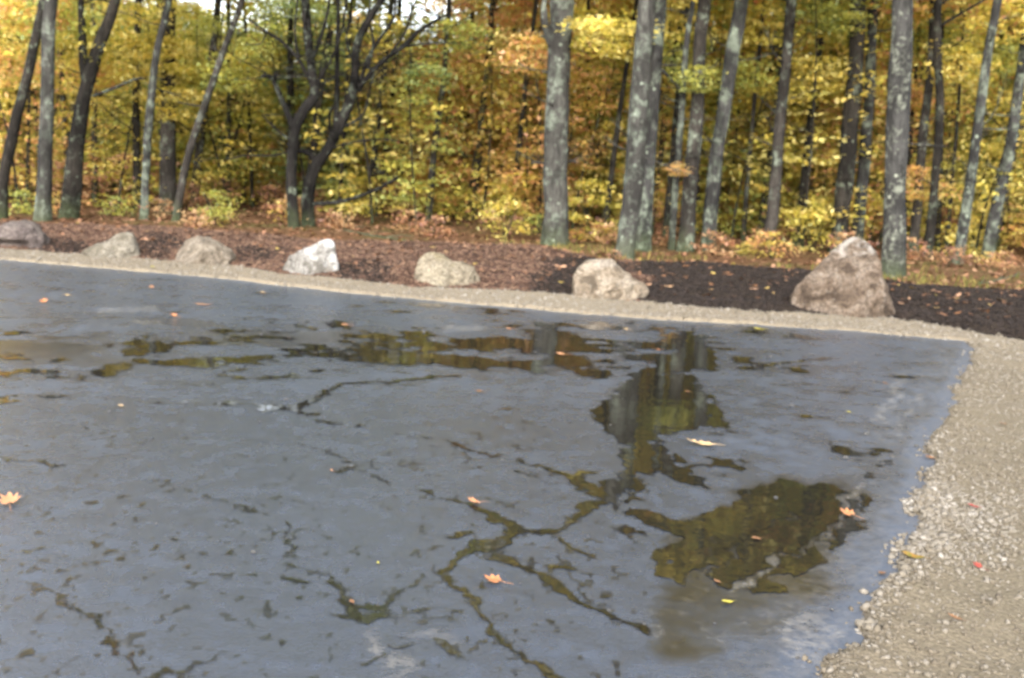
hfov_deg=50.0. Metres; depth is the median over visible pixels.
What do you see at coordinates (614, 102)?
sapling
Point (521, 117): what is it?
tree
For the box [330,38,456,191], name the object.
woodland tree
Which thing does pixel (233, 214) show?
shrub
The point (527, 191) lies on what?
sapling
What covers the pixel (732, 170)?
sapling
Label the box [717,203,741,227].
shrub
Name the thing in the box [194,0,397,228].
stub tree
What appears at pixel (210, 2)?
sky
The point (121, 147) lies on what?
sapling
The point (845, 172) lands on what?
oak tree
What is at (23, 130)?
sapling
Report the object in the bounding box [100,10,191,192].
sapling
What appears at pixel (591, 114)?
sapling
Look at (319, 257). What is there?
boulder
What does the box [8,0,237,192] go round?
woodland tree
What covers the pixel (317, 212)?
shrub
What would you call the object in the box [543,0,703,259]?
maple tree
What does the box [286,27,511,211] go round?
woodland tree
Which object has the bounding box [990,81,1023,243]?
sapling
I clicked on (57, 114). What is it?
sapling
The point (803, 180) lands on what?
tree
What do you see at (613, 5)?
woodland tree
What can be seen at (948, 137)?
sapling
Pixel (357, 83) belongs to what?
branching tree
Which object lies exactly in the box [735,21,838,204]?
woodland tree
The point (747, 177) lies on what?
tree
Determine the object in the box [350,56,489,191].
woodland tree
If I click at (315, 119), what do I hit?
tree
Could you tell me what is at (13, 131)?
leaning tree
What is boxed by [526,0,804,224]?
woodland tree
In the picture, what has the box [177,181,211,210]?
shrub
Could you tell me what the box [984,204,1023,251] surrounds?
shrub
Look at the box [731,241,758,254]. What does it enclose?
seedling
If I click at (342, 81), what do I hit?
woodland tree
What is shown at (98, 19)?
woodland tree
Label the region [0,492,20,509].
fallen leaf
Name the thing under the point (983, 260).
seedling
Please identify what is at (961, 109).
sapling
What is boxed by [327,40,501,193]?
woodland tree
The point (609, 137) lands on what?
sapling
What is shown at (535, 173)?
sapling
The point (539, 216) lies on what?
shrub
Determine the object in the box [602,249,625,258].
sprig
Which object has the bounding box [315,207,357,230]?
shrub
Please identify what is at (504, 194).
shrub
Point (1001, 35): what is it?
woodland tree
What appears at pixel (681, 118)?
slender tree
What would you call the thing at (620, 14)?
woodland tree
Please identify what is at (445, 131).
sapling
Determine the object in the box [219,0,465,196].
woodland tree
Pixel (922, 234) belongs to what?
shrub
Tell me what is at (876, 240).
shrub
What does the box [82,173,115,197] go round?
shrub
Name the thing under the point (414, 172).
sapling
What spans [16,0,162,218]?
forked tree
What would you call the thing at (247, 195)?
shrub
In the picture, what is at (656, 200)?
sapling
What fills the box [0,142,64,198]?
shrub
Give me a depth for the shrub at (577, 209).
27.92 m
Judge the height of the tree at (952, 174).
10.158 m
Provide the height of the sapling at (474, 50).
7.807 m
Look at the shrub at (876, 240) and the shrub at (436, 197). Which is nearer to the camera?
the shrub at (876, 240)
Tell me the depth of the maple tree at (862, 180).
22.55 m
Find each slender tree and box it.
[84,0,194,219]
[417,0,537,183]
[629,0,715,249]
[724,0,883,251]
[866,0,1012,252]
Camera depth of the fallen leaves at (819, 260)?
20.27 m
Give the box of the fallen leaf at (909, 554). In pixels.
[901,550,929,558]
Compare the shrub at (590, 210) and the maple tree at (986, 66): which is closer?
the maple tree at (986, 66)
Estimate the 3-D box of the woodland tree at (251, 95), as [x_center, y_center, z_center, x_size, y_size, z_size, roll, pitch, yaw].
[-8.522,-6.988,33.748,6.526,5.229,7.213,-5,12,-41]
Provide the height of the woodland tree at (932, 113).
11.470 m
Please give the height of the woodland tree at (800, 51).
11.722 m
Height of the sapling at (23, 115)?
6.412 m
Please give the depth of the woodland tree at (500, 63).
42.70 m
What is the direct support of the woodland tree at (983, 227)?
on the forest floor
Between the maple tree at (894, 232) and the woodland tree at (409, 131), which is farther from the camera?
the woodland tree at (409, 131)
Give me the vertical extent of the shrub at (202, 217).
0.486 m
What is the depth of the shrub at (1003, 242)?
25.19 m
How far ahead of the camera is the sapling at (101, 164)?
22.69 m
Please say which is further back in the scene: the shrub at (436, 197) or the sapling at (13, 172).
the shrub at (436, 197)
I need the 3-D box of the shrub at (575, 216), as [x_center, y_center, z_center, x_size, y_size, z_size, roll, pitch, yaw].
[1.560,-2.498,21.464,1.872,1.320,1.896,-6,13,-43]
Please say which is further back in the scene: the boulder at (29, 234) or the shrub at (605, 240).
the shrub at (605, 240)
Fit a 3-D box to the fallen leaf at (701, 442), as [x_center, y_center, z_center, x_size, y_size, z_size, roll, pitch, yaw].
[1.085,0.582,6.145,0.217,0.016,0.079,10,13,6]
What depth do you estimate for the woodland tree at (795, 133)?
29.70 m
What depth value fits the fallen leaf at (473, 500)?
4.91 m
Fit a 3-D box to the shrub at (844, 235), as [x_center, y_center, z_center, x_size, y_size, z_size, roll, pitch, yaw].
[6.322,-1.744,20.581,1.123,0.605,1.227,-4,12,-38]
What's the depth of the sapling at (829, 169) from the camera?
24.57 m
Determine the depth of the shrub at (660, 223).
24.66 m
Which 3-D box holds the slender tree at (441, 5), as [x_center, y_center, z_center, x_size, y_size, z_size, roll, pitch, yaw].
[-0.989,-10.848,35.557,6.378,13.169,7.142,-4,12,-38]
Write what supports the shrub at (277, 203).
on the forest floor
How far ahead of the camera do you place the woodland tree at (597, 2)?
34.29 m
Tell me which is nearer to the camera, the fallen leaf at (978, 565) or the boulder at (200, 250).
the fallen leaf at (978, 565)
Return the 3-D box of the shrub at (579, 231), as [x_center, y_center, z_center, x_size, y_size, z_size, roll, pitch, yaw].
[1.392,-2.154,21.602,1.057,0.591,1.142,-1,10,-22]
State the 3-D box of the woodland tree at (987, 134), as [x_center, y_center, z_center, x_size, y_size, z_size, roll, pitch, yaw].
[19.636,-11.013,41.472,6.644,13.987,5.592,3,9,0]
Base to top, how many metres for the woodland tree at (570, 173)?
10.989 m
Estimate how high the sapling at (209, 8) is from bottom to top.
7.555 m
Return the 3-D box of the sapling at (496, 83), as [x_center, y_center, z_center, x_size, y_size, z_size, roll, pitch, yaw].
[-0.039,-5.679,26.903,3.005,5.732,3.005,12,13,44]
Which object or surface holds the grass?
on the forest floor
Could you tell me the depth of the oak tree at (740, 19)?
20.27 m
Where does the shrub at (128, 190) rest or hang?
on the forest floor
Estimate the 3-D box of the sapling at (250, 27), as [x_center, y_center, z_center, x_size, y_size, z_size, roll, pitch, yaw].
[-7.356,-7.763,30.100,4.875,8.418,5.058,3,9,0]
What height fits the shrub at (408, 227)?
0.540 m
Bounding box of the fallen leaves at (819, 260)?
[0,185,1023,289]
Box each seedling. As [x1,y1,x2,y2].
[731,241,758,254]
[973,251,999,264]
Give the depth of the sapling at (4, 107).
22.97 m
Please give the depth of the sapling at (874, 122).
24.18 m
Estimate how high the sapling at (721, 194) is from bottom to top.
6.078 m
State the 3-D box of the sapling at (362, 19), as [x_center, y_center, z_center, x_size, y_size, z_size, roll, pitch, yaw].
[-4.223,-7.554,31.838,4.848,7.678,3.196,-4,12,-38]
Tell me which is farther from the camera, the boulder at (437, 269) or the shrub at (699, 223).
the shrub at (699, 223)
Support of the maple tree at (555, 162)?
on the forest floor
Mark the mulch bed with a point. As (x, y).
(983, 329)
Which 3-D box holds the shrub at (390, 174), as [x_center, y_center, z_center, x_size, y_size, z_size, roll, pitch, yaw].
[-3.127,-3.605,27.324,1.960,1.191,1.812,3,9,0]
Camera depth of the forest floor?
21.17 m
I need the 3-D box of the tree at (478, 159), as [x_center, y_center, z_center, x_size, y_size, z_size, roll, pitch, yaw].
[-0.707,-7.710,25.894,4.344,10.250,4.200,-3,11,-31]
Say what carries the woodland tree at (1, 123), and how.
on the forest floor
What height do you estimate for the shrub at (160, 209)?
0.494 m
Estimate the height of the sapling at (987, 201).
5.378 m
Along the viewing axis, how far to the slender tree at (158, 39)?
21.08 m
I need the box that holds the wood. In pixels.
[1,0,974,210]
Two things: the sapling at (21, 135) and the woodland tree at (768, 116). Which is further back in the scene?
the woodland tree at (768, 116)
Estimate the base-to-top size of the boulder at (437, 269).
0.555 m
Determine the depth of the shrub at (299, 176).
27.44 m
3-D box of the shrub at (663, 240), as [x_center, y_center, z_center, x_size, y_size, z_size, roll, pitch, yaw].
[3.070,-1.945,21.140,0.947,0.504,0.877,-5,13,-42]
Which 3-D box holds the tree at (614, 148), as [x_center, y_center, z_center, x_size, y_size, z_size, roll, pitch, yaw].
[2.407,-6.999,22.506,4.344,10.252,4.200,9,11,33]
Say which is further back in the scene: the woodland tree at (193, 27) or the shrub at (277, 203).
the woodland tree at (193, 27)
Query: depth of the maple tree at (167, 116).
22.55 m
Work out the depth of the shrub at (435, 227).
20.47 m
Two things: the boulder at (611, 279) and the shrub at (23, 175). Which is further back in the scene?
the shrub at (23, 175)
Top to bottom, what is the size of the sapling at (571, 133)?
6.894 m
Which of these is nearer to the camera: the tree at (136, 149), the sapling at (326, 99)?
the tree at (136, 149)
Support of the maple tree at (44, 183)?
on the forest floor
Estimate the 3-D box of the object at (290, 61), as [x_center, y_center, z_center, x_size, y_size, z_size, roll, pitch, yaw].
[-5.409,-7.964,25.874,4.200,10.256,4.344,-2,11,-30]
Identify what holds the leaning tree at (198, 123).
on the forest floor
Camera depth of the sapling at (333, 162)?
26.43 m
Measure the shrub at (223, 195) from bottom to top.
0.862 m
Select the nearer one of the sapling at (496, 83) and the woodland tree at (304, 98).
the sapling at (496, 83)
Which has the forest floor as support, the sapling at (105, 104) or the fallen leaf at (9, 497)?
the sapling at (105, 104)
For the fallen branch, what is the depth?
19.48 m
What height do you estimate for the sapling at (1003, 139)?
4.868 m
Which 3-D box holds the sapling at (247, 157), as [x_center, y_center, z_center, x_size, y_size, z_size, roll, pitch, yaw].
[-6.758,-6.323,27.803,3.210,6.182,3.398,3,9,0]
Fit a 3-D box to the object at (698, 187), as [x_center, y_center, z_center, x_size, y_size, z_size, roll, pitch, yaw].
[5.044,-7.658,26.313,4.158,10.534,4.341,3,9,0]
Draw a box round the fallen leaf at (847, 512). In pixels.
[839,508,862,518]
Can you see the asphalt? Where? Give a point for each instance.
(160, 606)
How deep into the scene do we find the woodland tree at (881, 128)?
40.07 m
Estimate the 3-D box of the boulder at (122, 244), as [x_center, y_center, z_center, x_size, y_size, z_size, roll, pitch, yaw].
[-5.274,-1.180,14.489,0.768,0.482,0.676,11,13,42]
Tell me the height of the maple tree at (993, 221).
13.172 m
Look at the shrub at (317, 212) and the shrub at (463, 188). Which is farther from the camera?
the shrub at (463, 188)
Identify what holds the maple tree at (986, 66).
on the forest floor
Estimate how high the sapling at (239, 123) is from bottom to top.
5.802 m
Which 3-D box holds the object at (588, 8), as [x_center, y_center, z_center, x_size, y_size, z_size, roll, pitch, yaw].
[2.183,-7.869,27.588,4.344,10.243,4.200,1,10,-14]
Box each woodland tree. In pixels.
[0,0,39,130]
[0,0,155,162]
[0,85,37,162]
[0,101,59,169]
[5,0,150,152]
[5,41,128,172]
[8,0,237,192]
[21,1,206,185]
[55,20,251,194]
[90,14,369,203]
[111,25,272,179]
[119,2,242,164]
[156,22,330,192]
[194,70,278,176]
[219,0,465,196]
[239,0,361,191]
[242,13,333,180]
[245,52,426,190]
[263,7,419,190]
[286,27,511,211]
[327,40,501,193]
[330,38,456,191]
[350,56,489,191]
[371,0,590,212]
[399,0,578,188]
[426,0,636,215]
[445,3,537,185]
[455,0,638,192]
[504,1,603,174]
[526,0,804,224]
[568,2,715,211]
[575,0,825,223]
[608,0,767,178]
[630,0,809,213]
[664,0,890,228]
[691,1,888,216]
[703,1,806,203]
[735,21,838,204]
[744,0,931,230]
[771,0,959,224]
[787,0,1018,224]
[799,0,950,202]
[822,0,1023,215]
[888,0,1023,236]
[921,7,1023,229]
[922,8,1016,214]
[945,1,1023,227]
[949,17,1019,223]
[989,3,1023,152]
[990,14,1023,215]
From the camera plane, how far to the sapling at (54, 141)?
24.16 m
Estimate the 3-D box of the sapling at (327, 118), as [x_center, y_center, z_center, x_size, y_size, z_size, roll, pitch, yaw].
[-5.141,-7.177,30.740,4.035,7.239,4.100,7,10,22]
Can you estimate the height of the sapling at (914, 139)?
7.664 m
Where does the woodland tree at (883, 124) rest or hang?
on the forest floor
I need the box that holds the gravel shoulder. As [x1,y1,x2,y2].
[0,248,1023,677]
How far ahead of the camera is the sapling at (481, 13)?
31.58 m
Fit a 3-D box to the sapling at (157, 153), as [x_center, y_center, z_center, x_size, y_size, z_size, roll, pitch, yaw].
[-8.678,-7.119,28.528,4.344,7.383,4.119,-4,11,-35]
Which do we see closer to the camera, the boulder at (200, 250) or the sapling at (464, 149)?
the boulder at (200, 250)
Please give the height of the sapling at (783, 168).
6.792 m
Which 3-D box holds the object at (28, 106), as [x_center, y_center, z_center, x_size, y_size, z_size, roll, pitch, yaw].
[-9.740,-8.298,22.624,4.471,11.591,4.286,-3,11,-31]
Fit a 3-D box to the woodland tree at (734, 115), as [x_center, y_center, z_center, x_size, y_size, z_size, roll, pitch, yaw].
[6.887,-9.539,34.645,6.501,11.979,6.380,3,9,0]
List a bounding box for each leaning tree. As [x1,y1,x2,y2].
[0,0,77,219]
[153,0,355,221]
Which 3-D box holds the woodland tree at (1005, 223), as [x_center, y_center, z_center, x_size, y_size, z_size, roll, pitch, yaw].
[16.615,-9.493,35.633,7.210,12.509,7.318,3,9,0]
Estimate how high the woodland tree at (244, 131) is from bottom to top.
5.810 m
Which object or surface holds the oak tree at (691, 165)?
on the forest floor
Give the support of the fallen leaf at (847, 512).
on the puddle
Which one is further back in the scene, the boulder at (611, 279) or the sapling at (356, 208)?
the sapling at (356, 208)
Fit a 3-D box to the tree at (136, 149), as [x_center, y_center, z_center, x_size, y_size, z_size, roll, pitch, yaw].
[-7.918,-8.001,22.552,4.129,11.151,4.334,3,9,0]
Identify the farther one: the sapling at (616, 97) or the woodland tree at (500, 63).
the woodland tree at (500, 63)
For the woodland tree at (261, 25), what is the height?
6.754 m
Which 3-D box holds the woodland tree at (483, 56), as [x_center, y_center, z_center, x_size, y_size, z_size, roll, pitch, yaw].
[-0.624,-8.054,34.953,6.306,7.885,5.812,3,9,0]
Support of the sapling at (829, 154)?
on the forest floor
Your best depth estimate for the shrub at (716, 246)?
19.80 m
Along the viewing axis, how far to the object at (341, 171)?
24.14 m
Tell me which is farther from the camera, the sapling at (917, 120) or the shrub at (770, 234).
the sapling at (917, 120)
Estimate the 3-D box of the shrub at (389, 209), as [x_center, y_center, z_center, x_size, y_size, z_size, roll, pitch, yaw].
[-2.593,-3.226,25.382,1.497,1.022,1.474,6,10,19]
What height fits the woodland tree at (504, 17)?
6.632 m
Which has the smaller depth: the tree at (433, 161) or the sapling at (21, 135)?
the tree at (433, 161)
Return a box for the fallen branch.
[340,226,407,240]
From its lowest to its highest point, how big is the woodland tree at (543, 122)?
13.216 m
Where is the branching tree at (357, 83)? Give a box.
[240,0,518,226]
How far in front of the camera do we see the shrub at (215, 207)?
20.47 m
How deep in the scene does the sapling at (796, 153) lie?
26.04 m
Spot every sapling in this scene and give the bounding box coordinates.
[0,0,121,182]
[0,2,35,171]
[0,6,67,181]
[0,9,131,189]
[0,13,89,207]
[1,34,66,184]
[2,1,126,173]
[3,6,126,169]
[56,0,167,209]
[61,0,186,184]
[69,0,221,176]
[90,0,241,200]
[92,14,234,201]
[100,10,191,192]
[100,14,268,198]
[175,1,298,203]
[178,0,269,188]
[178,0,282,209]
[180,0,322,199]
[194,1,294,203]
[234,5,371,200]
[255,16,373,203]
[256,4,396,200]
[270,0,411,185]
[272,32,388,211]
[280,2,462,223]
[299,0,433,190]
[325,9,430,216]
[346,0,478,224]
[355,0,476,206]
[373,0,545,221]
[380,3,512,213]
[424,0,544,223]
[427,11,574,207]
[445,0,545,198]
[467,0,612,224]
[474,22,577,201]
[475,2,621,198]
[481,0,583,221]
[496,0,624,210]
[512,21,631,228]
[568,30,633,221]
[570,53,631,212]
[576,4,722,220]
[582,1,682,197]
[583,3,720,211]
[589,54,672,222]
[603,0,786,233]
[615,40,705,234]
[666,2,816,227]
[680,1,796,238]
[703,6,837,232]
[704,22,762,214]
[720,2,823,233]
[724,0,920,247]
[737,90,840,219]
[743,4,888,222]
[780,8,918,241]
[781,53,880,232]
[788,31,930,230]
[793,0,972,240]
[800,1,947,226]
[811,58,962,228]
[812,8,961,247]
[857,2,1000,220]
[873,17,1017,236]
[907,79,1003,243]
[909,52,1023,259]
[925,20,1023,239]
[946,35,1022,228]
[965,78,1023,218]
[966,45,1023,247]
[980,101,1023,236]
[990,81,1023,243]
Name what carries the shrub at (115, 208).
on the forest floor
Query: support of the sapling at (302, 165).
on the forest floor
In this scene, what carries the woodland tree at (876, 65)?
on the forest floor
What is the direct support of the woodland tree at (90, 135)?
on the forest floor
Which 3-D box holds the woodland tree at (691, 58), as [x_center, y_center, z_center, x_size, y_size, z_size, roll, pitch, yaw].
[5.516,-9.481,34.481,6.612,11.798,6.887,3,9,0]
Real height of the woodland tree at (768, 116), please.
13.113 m
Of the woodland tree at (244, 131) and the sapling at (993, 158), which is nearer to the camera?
the sapling at (993, 158)
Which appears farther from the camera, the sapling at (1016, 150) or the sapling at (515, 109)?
the sapling at (515, 109)
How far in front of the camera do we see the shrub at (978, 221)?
25.07 m
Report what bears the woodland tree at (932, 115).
on the forest floor
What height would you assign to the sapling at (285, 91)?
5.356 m
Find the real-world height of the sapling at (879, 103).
6.490 m
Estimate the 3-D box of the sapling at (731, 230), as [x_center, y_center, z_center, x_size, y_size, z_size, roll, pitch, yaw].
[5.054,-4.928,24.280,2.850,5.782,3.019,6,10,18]
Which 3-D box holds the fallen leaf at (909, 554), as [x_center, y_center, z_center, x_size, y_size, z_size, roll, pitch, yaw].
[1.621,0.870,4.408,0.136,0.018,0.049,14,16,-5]
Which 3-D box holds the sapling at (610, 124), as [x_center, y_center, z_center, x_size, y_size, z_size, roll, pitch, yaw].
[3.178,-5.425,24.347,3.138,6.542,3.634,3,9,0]
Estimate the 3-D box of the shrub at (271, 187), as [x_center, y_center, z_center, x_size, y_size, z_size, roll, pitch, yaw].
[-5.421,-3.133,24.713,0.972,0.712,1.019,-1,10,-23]
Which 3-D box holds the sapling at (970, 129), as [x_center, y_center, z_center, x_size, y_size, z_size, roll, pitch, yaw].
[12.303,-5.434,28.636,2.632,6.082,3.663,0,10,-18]
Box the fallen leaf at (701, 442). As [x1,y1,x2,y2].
[687,438,720,444]
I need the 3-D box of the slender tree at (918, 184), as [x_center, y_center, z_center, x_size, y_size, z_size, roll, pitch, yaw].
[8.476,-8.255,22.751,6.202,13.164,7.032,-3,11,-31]
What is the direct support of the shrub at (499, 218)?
on the forest floor
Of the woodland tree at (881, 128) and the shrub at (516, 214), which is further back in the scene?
the woodland tree at (881, 128)
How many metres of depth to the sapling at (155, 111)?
24.35 m
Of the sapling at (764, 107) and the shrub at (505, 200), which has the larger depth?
the sapling at (764, 107)
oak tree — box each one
[657,0,766,251]
[684,0,813,252]
[806,0,929,251]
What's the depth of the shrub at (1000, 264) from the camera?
19.26 m
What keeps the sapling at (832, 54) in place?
on the forest floor
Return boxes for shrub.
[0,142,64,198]
[8,161,36,195]
[8,188,55,214]
[23,160,112,206]
[26,191,92,213]
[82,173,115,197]
[90,152,180,207]
[94,194,136,215]
[109,171,153,200]
[137,197,173,219]
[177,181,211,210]
[177,206,219,227]
[189,175,252,209]
[189,189,244,225]
[207,161,270,202]
[208,206,237,222]
[250,184,285,210]
[258,170,321,206]
[264,193,331,224]
[266,199,300,221]
[299,187,331,210]
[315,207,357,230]
[319,180,365,214]
[346,171,424,213]
[368,178,425,217]
[388,208,438,231]
[396,173,453,213]
[409,214,463,237]
[437,178,486,217]
[461,207,522,233]
[466,193,541,240]
[476,186,536,222]
[500,193,538,224]
[516,213,543,233]
[542,178,654,243]
[568,197,580,219]
[569,215,614,241]
[577,198,602,219]
[580,215,618,244]
[652,203,680,233]
[652,226,695,246]
[677,201,727,231]
[686,229,742,255]
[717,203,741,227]
[734,230,786,254]
[743,228,804,258]
[747,212,800,241]
[778,199,843,252]
[783,200,831,232]
[805,230,878,254]
[818,203,876,237]
[849,197,909,243]
[906,235,935,259]
[907,222,945,253]
[920,194,1018,250]
[920,205,977,244]
[926,245,972,267]
[980,226,1020,252]
[982,250,1021,269]
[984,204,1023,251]
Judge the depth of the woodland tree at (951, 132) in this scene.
42.99 m
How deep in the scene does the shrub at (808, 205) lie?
27.84 m
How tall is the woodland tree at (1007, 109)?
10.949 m
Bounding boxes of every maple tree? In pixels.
[2,0,127,220]
[111,0,270,214]
[476,0,633,245]
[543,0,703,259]
[617,0,741,251]
[806,0,976,239]
[880,0,947,277]
[912,0,1023,263]
[965,0,1023,259]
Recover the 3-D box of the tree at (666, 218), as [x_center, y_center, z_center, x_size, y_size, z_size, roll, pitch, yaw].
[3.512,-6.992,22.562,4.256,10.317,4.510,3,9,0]
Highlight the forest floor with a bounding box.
[0,118,1023,288]
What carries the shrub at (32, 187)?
on the forest floor
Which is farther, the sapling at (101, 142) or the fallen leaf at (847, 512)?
the sapling at (101, 142)
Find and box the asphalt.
[0,260,973,677]
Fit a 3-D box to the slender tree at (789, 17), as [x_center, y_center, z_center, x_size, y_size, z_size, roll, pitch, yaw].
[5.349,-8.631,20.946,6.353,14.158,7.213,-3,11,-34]
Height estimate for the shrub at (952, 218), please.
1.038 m
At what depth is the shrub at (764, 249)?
20.71 m
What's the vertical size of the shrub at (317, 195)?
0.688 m
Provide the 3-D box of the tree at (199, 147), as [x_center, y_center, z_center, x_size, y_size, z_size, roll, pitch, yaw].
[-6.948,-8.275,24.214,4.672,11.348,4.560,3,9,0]
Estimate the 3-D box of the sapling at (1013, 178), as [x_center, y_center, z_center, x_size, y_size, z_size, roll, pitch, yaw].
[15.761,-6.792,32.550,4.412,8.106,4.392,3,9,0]
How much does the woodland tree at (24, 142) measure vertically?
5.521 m
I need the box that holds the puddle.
[0,280,914,677]
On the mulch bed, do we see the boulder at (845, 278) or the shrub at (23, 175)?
the boulder at (845, 278)
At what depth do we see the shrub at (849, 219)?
26.56 m
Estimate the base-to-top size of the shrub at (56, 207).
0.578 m
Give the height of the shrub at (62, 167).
1.091 m
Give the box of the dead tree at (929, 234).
[848,0,1023,257]
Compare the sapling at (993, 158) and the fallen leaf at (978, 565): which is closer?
the fallen leaf at (978, 565)
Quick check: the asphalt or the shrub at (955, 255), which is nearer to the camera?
the asphalt
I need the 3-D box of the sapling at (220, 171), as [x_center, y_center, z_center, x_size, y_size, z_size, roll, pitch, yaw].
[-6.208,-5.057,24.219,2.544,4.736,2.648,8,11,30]
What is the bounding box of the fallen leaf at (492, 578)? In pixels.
[485,574,510,583]
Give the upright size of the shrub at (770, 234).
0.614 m
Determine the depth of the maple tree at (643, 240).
19.97 m
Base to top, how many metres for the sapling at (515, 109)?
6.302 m
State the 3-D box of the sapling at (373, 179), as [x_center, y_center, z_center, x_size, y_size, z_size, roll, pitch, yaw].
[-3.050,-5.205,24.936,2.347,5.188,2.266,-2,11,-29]
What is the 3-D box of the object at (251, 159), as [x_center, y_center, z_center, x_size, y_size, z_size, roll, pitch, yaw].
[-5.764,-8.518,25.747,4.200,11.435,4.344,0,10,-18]
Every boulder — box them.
[0,219,49,248]
[81,232,140,257]
[175,236,236,264]
[283,239,338,274]
[414,252,479,286]
[572,259,648,299]
[789,237,894,317]
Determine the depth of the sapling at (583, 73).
23.72 m
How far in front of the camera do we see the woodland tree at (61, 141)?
40.37 m
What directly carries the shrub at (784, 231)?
on the forest floor
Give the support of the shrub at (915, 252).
on the forest floor
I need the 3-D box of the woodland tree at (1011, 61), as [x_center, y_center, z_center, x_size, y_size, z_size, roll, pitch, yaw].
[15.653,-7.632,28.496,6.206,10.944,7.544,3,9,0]
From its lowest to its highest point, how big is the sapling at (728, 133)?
7.392 m
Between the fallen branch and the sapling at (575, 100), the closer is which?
the fallen branch
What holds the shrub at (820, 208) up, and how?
on the forest floor
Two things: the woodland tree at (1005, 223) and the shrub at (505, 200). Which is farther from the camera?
the woodland tree at (1005, 223)
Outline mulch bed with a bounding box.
[0,222,1023,338]
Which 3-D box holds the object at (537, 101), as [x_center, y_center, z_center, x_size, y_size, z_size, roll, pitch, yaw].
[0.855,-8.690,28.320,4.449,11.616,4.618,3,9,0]
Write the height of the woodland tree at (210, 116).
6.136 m
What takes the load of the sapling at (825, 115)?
on the forest floor
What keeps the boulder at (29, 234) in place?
on the mulch bed
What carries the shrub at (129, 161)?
on the forest floor
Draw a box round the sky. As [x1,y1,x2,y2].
[11,0,810,125]
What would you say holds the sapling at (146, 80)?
on the forest floor
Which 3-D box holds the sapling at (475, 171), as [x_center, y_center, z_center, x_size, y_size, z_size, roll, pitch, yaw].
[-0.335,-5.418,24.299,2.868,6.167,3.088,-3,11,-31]
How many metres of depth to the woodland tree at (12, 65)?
28.96 m
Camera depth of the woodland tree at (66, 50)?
33.71 m
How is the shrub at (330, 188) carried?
on the forest floor
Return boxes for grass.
[404,236,1022,288]
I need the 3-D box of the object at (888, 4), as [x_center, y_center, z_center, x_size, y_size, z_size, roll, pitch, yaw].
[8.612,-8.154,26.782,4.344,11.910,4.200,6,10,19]
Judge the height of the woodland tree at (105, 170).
5.077 m
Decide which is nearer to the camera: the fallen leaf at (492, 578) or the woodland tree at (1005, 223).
the fallen leaf at (492, 578)
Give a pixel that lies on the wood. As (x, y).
(276, 157)
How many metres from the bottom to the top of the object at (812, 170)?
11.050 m
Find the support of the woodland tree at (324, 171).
on the forest floor
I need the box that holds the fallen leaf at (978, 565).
[973,562,988,570]
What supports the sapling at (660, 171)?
on the forest floor
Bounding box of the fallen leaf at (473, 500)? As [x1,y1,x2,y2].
[468,497,486,502]
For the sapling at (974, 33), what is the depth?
30.64 m
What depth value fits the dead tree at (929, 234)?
20.39 m
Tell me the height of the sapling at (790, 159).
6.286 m
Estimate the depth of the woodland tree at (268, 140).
28.39 m
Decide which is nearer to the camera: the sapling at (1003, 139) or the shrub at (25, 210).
the shrub at (25, 210)
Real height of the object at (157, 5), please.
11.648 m

